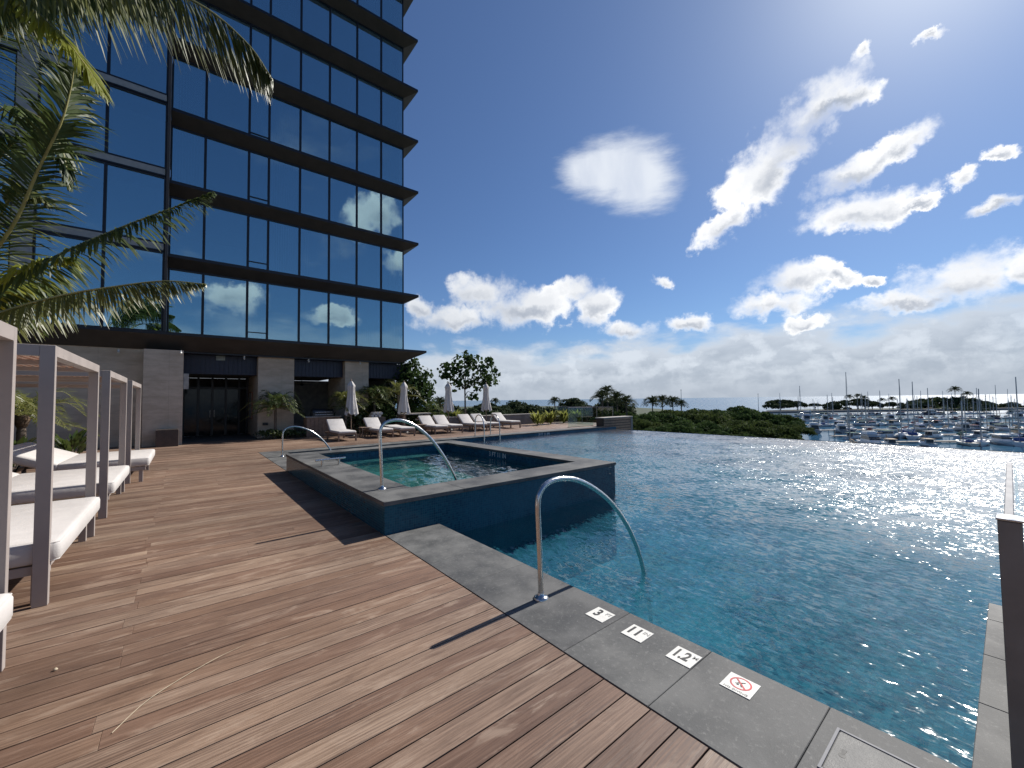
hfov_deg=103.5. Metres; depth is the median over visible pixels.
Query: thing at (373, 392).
pygmy palm
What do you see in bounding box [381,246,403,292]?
window
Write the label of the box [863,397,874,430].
sailboat
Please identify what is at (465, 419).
sun lounger
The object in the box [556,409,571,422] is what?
golden plant
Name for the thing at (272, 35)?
window
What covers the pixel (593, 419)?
rain tree
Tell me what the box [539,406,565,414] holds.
round tree
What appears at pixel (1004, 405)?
umbrella tree
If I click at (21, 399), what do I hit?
date palm
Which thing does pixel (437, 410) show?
round tree
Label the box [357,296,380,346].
window
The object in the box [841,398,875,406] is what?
umbrella tree
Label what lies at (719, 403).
ocean water
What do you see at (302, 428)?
handrail
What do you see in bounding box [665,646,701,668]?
depth tile
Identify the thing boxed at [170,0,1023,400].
sky
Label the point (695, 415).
rain tree
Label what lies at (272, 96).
window
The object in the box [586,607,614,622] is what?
depth tile
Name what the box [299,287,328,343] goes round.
window
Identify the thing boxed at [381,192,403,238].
window
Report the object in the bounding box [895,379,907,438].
sailboat
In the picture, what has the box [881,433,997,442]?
floating pier
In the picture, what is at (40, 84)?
window
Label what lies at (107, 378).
cabana
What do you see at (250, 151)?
window
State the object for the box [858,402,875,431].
sailboat
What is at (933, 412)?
motor yacht
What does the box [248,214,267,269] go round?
window
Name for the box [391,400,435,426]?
broad shrub
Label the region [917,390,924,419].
sailboat
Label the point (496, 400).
tall palm
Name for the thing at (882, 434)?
motor boat
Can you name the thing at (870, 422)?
motor boat
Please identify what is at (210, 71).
window
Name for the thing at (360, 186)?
window
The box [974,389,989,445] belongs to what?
sailboat
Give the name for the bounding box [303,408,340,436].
grill counter
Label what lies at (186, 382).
wall sign
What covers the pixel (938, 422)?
motor boat
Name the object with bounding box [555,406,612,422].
terrace balustrade
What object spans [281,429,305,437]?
ground shrub
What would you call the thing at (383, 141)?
window
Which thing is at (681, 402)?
tall palm
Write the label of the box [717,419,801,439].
rain tree
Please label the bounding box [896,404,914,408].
umbrella tree
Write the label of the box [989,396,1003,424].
sailboat
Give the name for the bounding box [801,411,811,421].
motor yacht
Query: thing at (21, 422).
date palm
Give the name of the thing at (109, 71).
window
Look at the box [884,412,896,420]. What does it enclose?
motor yacht
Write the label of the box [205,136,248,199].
window
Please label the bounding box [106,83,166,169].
window
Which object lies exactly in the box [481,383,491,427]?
folded umbrella
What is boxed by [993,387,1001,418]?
sailboat
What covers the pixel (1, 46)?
window
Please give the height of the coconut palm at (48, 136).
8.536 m
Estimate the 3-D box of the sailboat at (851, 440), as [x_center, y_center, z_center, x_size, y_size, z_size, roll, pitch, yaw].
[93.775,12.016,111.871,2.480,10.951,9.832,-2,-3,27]
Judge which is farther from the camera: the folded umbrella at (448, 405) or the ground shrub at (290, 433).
the folded umbrella at (448, 405)
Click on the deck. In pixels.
(358, 641)
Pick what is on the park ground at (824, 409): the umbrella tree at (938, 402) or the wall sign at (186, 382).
the umbrella tree at (938, 402)
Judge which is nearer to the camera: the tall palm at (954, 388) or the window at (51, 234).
the window at (51, 234)
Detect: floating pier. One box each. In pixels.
[806,418,1008,424]
[822,423,999,430]
[829,428,1022,436]
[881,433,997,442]
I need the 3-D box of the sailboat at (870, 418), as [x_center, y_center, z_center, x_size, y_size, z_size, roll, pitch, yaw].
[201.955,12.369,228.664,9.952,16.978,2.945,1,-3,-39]
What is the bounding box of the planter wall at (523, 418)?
[421,413,536,429]
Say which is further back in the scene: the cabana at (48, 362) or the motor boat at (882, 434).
the motor boat at (882, 434)
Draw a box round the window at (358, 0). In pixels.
[358,0,381,17]
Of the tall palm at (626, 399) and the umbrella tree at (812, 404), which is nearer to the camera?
the tall palm at (626, 399)
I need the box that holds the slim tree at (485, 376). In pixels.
[437,350,500,413]
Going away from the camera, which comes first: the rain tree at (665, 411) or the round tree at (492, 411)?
the round tree at (492, 411)
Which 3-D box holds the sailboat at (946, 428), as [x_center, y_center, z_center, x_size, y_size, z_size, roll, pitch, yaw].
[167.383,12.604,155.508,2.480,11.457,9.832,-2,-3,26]
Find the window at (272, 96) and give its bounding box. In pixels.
[269,94,300,150]
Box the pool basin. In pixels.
[291,427,1023,453]
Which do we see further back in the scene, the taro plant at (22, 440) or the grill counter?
the grill counter
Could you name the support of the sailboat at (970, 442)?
on the ocean water at (719, 403)
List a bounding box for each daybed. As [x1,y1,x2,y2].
[0,593,12,631]
[8,497,99,605]
[11,465,129,505]
[12,442,154,481]
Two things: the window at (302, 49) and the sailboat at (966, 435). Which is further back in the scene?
the sailboat at (966, 435)
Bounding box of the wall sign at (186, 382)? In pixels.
[183,374,188,388]
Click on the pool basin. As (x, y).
(526, 435)
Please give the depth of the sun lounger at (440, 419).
20.36 m
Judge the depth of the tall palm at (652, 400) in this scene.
119.25 m
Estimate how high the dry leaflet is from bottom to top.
0.009 m
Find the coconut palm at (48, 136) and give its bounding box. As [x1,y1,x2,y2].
[0,0,273,343]
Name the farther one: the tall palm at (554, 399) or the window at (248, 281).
the tall palm at (554, 399)
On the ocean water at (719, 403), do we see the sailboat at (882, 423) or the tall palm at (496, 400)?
the sailboat at (882, 423)
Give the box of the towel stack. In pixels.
[369,412,382,416]
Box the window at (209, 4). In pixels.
[207,3,250,50]
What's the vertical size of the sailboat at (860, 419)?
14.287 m
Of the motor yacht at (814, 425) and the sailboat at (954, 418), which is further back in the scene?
the sailboat at (954, 418)
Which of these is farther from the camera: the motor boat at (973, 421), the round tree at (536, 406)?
the motor boat at (973, 421)
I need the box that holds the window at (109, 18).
[40,18,109,74]
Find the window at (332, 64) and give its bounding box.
[330,62,356,113]
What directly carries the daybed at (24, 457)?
on the deck
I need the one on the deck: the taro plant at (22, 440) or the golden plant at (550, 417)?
the golden plant at (550, 417)
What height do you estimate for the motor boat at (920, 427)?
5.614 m
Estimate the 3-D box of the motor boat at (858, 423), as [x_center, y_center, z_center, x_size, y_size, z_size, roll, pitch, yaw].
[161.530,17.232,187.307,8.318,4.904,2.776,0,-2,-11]
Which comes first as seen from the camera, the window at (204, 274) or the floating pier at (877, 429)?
the window at (204, 274)
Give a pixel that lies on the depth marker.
(543, 434)
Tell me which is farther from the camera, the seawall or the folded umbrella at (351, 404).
the seawall
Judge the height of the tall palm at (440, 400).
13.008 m
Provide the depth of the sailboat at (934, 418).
227.69 m
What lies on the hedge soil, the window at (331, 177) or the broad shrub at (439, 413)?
the broad shrub at (439, 413)
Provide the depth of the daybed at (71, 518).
3.59 m
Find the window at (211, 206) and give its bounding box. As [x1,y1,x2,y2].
[204,204,247,265]
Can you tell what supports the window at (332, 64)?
in the hotel tower
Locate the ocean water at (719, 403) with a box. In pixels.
[395,394,1023,451]
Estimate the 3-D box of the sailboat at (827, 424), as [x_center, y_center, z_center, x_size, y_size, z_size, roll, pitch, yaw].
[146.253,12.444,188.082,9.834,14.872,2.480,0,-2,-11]
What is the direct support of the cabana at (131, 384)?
on the deck
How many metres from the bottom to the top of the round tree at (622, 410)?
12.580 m
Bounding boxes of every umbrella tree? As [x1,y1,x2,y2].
[762,399,798,408]
[794,401,807,409]
[808,403,821,409]
[822,401,852,409]
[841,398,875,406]
[863,401,885,408]
[884,402,904,408]
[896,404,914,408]
[906,396,998,410]
[997,402,1023,407]
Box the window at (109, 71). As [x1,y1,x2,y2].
[108,12,168,96]
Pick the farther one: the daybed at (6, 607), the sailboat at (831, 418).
the sailboat at (831, 418)
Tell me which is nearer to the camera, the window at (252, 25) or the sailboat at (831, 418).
the window at (252, 25)
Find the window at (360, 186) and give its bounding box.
[357,184,380,232]
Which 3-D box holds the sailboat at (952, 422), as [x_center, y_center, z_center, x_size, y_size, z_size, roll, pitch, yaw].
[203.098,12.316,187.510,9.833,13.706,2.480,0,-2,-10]
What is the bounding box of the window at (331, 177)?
[329,176,356,226]
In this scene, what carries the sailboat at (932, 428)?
on the ocean water at (719, 403)
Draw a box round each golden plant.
[449,408,463,416]
[529,411,547,424]
[544,410,557,423]
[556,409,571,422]
[569,409,583,421]
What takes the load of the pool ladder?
attached to the pool coping
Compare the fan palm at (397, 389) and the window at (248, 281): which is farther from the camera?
the fan palm at (397, 389)
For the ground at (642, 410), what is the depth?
440.37 m
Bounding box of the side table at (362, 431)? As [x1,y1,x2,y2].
[359,427,371,436]
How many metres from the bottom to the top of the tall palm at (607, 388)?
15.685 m
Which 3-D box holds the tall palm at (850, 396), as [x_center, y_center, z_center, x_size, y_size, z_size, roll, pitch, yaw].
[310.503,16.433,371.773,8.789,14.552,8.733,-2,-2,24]
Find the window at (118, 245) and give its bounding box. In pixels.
[101,242,163,330]
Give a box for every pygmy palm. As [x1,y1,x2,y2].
[240,389,306,438]
[327,390,368,426]
[356,384,398,411]
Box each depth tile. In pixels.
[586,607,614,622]
[621,624,653,642]
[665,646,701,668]
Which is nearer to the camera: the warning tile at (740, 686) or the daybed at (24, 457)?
the warning tile at (740, 686)
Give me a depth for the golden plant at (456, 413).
22.79 m
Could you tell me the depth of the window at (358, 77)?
22.78 m
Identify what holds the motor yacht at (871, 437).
on the ocean water at (719, 403)
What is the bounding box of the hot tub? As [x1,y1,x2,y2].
[286,440,615,535]
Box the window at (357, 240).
[357,240,380,288]
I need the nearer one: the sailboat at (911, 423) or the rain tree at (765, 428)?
the rain tree at (765, 428)
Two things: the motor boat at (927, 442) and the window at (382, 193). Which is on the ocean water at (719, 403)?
the motor boat at (927, 442)
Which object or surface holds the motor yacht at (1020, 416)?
on the ocean water at (719, 403)
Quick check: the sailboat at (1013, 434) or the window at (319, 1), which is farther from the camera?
the sailboat at (1013, 434)
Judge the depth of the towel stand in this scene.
19.42 m
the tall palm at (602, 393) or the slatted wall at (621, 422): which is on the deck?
the slatted wall at (621, 422)
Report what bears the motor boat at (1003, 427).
on the ocean water at (719, 403)
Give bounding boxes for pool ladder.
[474,414,499,440]
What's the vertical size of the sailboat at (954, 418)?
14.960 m
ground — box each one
[396,406,664,415]
[766,407,1012,410]
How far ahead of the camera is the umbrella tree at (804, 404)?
373.77 m
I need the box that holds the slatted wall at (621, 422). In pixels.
[595,416,632,429]
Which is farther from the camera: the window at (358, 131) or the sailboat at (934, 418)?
the sailboat at (934, 418)
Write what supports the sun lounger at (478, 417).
on the deck
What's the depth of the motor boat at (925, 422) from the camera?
187.24 m
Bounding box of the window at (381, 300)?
[381,300,403,348]
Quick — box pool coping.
[258,426,1011,767]
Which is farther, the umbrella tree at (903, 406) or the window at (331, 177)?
the umbrella tree at (903, 406)
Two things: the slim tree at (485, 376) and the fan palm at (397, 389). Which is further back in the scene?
the slim tree at (485, 376)
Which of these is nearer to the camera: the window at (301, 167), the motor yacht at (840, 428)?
the window at (301, 167)
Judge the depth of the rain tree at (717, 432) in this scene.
45.64 m
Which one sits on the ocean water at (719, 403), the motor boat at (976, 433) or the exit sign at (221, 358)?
the motor boat at (976, 433)
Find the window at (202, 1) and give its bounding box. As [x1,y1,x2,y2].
[174,0,207,49]
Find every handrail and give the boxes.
[280,426,330,456]
[378,418,456,489]
[534,476,645,601]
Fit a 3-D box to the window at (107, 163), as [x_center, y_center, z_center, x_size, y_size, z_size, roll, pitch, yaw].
[-14.778,-7.050,15.878,1.726,2.765,0.110,1,-3,-39]
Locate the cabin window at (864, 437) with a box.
[861,435,880,439]
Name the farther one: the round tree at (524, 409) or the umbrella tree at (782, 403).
the umbrella tree at (782, 403)
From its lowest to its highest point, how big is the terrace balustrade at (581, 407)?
1.100 m
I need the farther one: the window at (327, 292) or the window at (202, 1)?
the window at (327, 292)
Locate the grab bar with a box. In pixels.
[315,457,345,466]
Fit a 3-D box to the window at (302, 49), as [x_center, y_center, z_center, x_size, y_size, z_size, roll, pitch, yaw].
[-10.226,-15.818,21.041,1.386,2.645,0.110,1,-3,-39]
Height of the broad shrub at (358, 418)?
1.562 m
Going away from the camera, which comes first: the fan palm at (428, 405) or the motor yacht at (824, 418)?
the fan palm at (428, 405)
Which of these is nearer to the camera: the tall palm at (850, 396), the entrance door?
the entrance door
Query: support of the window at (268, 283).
in the hotel tower
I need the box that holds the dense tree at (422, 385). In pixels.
[384,358,436,426]
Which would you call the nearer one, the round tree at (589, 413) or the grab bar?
the grab bar
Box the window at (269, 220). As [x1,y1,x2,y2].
[268,219,299,274]
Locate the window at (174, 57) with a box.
[172,55,206,117]
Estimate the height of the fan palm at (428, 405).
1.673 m
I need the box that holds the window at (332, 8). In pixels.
[330,7,357,57]
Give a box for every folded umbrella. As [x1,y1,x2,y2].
[344,379,358,436]
[397,381,409,432]
[443,382,453,429]
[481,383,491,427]
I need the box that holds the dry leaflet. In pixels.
[112,647,238,732]
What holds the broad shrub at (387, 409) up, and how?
on the deck
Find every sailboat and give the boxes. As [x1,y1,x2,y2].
[820,398,834,426]
[829,393,835,420]
[845,372,856,431]
[846,408,856,442]
[857,396,863,420]
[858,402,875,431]
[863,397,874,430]
[867,392,873,420]
[877,390,885,425]
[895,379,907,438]
[899,400,913,431]
[903,398,910,419]
[906,382,921,439]
[907,397,923,425]
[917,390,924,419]
[926,388,935,430]
[930,399,939,419]
[939,402,953,431]
[940,399,947,419]
[942,398,956,424]
[949,393,959,419]
[952,397,973,437]
[955,401,978,446]
[966,397,977,419]
[974,388,982,424]
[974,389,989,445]
[981,394,998,431]
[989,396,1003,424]
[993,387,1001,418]
[1001,400,1022,436]
[1007,397,1023,430]
[1010,399,1022,423]
[1012,377,1023,446]
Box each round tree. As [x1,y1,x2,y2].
[419,403,459,415]
[449,407,485,415]
[472,403,511,414]
[485,409,513,414]
[500,400,527,412]
[510,405,542,413]
[530,404,556,410]
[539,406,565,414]
[557,398,587,410]
[569,405,608,421]
[593,398,636,414]
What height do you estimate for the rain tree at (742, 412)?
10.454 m
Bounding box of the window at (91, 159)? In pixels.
[34,152,105,232]
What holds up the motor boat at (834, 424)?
on the ocean water at (719, 403)
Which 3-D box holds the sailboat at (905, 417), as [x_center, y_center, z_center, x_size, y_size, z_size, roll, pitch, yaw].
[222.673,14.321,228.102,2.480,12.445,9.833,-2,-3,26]
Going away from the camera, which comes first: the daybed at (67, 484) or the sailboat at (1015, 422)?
the daybed at (67, 484)
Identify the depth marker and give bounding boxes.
[533,432,554,435]
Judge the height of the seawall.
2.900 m
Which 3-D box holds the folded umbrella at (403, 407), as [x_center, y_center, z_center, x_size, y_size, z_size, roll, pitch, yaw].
[-5.396,1.112,20.075,0.628,2.600,0.630,1,-3,-39]
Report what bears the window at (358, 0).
in the hotel tower
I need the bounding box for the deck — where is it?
[0,421,737,767]
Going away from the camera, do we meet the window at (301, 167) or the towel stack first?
the towel stack
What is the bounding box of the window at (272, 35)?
[270,33,300,89]
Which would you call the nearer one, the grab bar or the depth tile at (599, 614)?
the depth tile at (599, 614)
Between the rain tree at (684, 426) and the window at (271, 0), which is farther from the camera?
the rain tree at (684, 426)
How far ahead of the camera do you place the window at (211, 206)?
18.42 m
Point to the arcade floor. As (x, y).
(191, 439)
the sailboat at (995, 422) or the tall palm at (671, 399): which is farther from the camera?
the sailboat at (995, 422)
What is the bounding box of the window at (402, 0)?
[402,0,402,30]
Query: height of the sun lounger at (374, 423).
0.823 m
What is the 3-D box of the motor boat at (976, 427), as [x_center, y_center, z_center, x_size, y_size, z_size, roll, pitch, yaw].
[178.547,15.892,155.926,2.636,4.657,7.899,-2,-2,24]
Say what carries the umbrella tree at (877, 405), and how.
on the park ground at (824, 409)
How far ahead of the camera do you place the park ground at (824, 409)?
378.17 m
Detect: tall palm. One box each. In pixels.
[432,396,444,411]
[490,398,500,403]
[548,396,562,407]
[589,389,613,415]
[599,385,616,413]
[604,390,629,411]
[614,394,638,415]
[640,395,662,411]
[650,395,668,409]
[663,395,680,409]
[672,400,688,410]
[843,394,854,406]
[947,386,963,391]
[960,391,973,395]
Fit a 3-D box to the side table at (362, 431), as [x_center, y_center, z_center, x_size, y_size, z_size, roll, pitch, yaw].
[-6.501,2.125,17.885,0.440,0.430,0.440,1,-3,-39]
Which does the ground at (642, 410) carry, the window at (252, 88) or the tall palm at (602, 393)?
the tall palm at (602, 393)
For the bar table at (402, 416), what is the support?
on the deck
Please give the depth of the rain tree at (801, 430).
70.02 m
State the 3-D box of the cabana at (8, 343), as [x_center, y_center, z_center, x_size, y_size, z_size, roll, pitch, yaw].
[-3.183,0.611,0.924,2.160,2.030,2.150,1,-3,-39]
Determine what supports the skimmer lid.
on the pool coping
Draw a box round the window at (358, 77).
[357,75,380,123]
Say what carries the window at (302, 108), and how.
in the hotel tower
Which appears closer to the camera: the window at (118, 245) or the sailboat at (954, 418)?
the window at (118, 245)
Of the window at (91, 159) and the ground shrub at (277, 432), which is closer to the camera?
the window at (91, 159)
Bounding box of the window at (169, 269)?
[167,268,202,333]
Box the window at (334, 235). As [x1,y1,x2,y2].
[329,233,356,284]
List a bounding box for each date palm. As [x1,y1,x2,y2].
[14,388,63,427]
[14,388,100,441]
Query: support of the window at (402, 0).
in the hotel tower
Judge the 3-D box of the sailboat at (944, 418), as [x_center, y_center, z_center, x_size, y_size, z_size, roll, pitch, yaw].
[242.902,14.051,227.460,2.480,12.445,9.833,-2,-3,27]
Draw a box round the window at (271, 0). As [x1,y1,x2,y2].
[271,0,301,29]
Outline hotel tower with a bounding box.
[0,0,426,448]
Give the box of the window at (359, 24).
[357,22,381,69]
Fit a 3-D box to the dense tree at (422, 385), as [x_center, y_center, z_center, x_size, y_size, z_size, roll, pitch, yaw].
[-5.881,0.550,22.629,3.295,4.147,2.269,-2,-3,25]
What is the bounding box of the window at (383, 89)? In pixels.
[381,87,403,133]
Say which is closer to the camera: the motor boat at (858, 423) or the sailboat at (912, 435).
the sailboat at (912, 435)
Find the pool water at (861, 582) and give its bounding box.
[460,429,1023,767]
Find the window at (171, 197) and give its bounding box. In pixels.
[169,196,204,258]
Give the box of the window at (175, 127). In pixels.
[170,125,205,187]
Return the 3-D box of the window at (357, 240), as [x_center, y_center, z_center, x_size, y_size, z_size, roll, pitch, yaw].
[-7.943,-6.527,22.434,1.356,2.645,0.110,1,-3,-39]
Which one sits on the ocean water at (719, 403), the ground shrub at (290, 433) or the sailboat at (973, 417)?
the sailboat at (973, 417)
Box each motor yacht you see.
[799,408,814,416]
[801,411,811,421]
[808,419,821,433]
[820,415,829,421]
[834,421,848,433]
[856,423,882,443]
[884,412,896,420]
[923,407,936,414]
[953,419,974,431]
[1011,410,1023,418]
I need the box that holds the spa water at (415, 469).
[337,450,543,486]
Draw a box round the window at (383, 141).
[381,139,403,185]
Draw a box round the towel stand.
[368,417,385,434]
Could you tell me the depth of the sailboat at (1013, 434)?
130.79 m
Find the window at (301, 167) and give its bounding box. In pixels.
[300,166,329,219]
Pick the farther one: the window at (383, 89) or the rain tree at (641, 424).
the rain tree at (641, 424)
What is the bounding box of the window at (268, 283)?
[267,283,298,340]
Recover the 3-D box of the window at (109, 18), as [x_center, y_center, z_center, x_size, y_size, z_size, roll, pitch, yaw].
[-16.196,-13.242,15.033,1.726,2.765,0.110,1,-3,-39]
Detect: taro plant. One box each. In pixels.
[12,435,36,466]
[54,428,98,453]
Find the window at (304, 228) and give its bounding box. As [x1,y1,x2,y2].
[299,226,328,279]
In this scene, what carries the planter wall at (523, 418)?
on the deck
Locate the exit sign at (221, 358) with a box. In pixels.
[216,356,224,360]
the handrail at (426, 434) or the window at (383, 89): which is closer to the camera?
the handrail at (426, 434)
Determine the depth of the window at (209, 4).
18.77 m
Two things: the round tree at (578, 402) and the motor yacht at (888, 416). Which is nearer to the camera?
the round tree at (578, 402)
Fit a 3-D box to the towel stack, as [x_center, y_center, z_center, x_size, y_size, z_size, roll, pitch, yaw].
[-6.567,1.473,19.475,0.556,0.249,0.360,1,-3,-39]
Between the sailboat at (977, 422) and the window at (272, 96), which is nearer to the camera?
the window at (272, 96)
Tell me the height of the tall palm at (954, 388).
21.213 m
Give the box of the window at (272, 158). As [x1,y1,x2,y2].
[269,156,299,212]
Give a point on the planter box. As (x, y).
(167, 437)
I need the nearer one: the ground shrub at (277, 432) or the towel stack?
the ground shrub at (277, 432)
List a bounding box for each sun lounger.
[325,419,356,441]
[363,417,393,438]
[384,424,414,436]
[417,415,448,434]
[432,415,462,433]
[457,414,487,431]
[470,414,498,430]
[491,413,520,428]
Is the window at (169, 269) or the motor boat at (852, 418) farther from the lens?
the motor boat at (852, 418)
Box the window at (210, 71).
[206,69,249,133]
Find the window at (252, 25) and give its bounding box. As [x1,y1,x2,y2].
[251,24,270,73]
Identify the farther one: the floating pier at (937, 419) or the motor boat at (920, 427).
the floating pier at (937, 419)
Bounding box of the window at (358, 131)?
[357,130,380,177]
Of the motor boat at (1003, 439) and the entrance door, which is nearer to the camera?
the entrance door
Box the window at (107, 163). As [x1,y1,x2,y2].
[104,162,165,243]
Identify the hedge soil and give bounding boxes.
[395,414,575,429]
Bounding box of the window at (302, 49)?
[301,48,329,101]
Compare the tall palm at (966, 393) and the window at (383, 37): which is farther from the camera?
the tall palm at (966, 393)
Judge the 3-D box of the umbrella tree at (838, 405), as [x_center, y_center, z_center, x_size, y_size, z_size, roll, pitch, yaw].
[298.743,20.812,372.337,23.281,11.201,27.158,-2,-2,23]
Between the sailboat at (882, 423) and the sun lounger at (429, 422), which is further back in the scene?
the sailboat at (882, 423)
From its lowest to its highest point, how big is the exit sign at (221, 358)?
0.225 m
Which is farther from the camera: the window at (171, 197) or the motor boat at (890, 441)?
the motor boat at (890, 441)
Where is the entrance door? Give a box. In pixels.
[182,377,247,436]
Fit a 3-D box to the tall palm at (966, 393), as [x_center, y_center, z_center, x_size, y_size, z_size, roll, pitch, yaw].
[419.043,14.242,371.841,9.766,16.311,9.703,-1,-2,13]
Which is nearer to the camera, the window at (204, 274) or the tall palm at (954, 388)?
the window at (204, 274)
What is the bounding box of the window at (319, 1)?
[302,0,330,43]
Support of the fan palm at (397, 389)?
on the deck
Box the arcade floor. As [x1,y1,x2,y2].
[182,429,358,442]
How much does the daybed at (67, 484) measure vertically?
0.801 m
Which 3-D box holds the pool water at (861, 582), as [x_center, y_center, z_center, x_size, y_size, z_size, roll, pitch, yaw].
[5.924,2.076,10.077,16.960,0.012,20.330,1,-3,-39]
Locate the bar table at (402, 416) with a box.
[398,413,430,430]
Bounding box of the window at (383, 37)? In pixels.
[381,36,402,81]
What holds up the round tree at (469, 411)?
on the ground at (642, 410)
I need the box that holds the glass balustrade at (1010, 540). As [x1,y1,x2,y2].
[995,462,1023,767]
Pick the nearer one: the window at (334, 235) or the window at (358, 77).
the window at (334, 235)
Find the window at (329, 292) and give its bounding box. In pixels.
[329,292,356,345]
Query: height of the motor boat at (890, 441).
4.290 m
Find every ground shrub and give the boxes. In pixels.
[253,428,285,438]
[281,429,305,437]
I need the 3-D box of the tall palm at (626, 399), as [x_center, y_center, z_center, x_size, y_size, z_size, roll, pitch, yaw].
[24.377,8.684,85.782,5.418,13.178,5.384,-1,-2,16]
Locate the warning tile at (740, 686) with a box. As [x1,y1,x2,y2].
[719,672,760,699]
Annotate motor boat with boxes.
[831,421,846,426]
[842,427,860,439]
[848,416,856,420]
[853,416,865,425]
[865,421,879,425]
[877,430,899,438]
[883,438,898,444]
[886,420,900,425]
[887,426,897,432]
[911,419,927,431]
[919,436,937,446]
[920,426,942,438]
[921,417,933,424]
[932,416,944,424]
[964,417,976,424]
[970,423,981,429]
[971,429,989,437]
[987,430,1014,445]
[994,422,1008,430]
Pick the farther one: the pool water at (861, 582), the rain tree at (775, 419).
the rain tree at (775, 419)
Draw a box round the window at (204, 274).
[202,273,246,337]
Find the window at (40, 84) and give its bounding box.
[38,60,107,152]
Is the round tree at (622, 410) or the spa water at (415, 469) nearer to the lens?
the spa water at (415, 469)
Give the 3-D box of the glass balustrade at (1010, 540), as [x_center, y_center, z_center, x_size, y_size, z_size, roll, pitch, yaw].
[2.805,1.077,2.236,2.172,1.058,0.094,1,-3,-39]
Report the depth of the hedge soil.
27.99 m
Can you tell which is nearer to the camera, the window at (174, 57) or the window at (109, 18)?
the window at (109, 18)
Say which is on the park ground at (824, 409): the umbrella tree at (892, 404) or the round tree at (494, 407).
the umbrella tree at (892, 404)
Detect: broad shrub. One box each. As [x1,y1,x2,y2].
[340,407,368,432]
[356,397,396,431]
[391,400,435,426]
[437,410,462,423]
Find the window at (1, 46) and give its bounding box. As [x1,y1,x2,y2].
[0,46,17,128]
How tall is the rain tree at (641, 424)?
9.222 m
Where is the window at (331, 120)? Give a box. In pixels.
[330,119,356,169]
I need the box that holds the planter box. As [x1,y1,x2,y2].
[155,429,178,447]
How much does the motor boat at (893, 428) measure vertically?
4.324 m
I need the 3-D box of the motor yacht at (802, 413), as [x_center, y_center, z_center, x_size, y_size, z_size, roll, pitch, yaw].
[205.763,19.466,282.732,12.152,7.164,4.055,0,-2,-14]
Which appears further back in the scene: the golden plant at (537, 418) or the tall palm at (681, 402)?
the tall palm at (681, 402)
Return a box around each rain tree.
[589,411,636,422]
[632,411,695,425]
[633,419,663,429]
[644,420,732,434]
[653,409,679,414]
[670,408,735,423]
[698,428,756,436]
[708,405,785,423]
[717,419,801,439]
[756,414,805,425]
[784,424,817,436]
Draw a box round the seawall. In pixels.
[764,408,1023,412]
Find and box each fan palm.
[369,379,425,424]
[410,400,447,418]
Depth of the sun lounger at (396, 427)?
17.95 m
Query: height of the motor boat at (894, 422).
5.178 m
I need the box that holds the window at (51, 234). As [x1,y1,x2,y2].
[32,230,102,326]
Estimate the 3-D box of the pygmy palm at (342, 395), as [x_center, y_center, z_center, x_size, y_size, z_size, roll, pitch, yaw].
[-7.836,1.349,19.180,1.980,2.215,2.338,-1,-2,11]
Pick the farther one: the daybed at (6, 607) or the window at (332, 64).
the window at (332, 64)
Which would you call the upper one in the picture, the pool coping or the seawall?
the seawall
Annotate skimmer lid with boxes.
[817,727,918,767]
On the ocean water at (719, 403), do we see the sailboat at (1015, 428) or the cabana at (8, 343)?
the sailboat at (1015, 428)
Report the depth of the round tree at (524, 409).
107.95 m
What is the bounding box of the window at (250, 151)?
[249,150,268,204]
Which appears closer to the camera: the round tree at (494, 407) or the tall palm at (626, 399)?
the tall palm at (626, 399)
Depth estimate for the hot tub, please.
6.04 m
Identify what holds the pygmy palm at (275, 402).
on the deck
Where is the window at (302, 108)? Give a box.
[300,107,329,160]
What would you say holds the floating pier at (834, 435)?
on the ocean water at (719, 403)
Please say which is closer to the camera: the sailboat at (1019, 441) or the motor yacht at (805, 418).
the sailboat at (1019, 441)
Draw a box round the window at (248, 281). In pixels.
[247,280,267,338]
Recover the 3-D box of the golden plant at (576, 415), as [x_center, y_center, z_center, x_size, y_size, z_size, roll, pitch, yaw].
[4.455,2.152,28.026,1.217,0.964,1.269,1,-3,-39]
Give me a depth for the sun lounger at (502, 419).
22.69 m
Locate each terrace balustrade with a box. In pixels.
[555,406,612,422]
[568,407,593,427]
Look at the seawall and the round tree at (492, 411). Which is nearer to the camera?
the round tree at (492, 411)
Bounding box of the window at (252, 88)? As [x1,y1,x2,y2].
[250,86,269,139]
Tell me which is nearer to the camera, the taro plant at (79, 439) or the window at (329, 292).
the taro plant at (79, 439)
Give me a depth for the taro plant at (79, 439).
12.57 m
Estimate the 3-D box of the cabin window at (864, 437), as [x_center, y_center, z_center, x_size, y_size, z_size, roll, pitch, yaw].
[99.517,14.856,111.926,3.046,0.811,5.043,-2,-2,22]
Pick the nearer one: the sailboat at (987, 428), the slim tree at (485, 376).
the slim tree at (485, 376)
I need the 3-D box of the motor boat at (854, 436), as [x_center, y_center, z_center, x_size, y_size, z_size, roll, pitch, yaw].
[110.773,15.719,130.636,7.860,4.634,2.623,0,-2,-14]
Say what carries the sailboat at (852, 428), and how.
on the ocean water at (719, 403)
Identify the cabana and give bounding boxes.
[0,320,16,671]
[15,380,140,483]
[16,343,99,608]
[16,370,126,518]
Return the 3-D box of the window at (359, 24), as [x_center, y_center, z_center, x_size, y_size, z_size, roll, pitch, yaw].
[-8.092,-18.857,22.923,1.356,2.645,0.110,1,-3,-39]
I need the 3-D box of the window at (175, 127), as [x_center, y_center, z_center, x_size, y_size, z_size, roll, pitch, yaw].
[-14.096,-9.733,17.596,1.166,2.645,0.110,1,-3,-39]
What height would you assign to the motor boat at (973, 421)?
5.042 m
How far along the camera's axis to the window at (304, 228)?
20.66 m
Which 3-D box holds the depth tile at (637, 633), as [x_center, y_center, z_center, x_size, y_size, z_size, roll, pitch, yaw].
[0.826,1.644,2.665,0.152,0.005,0.152,1,-3,-39]

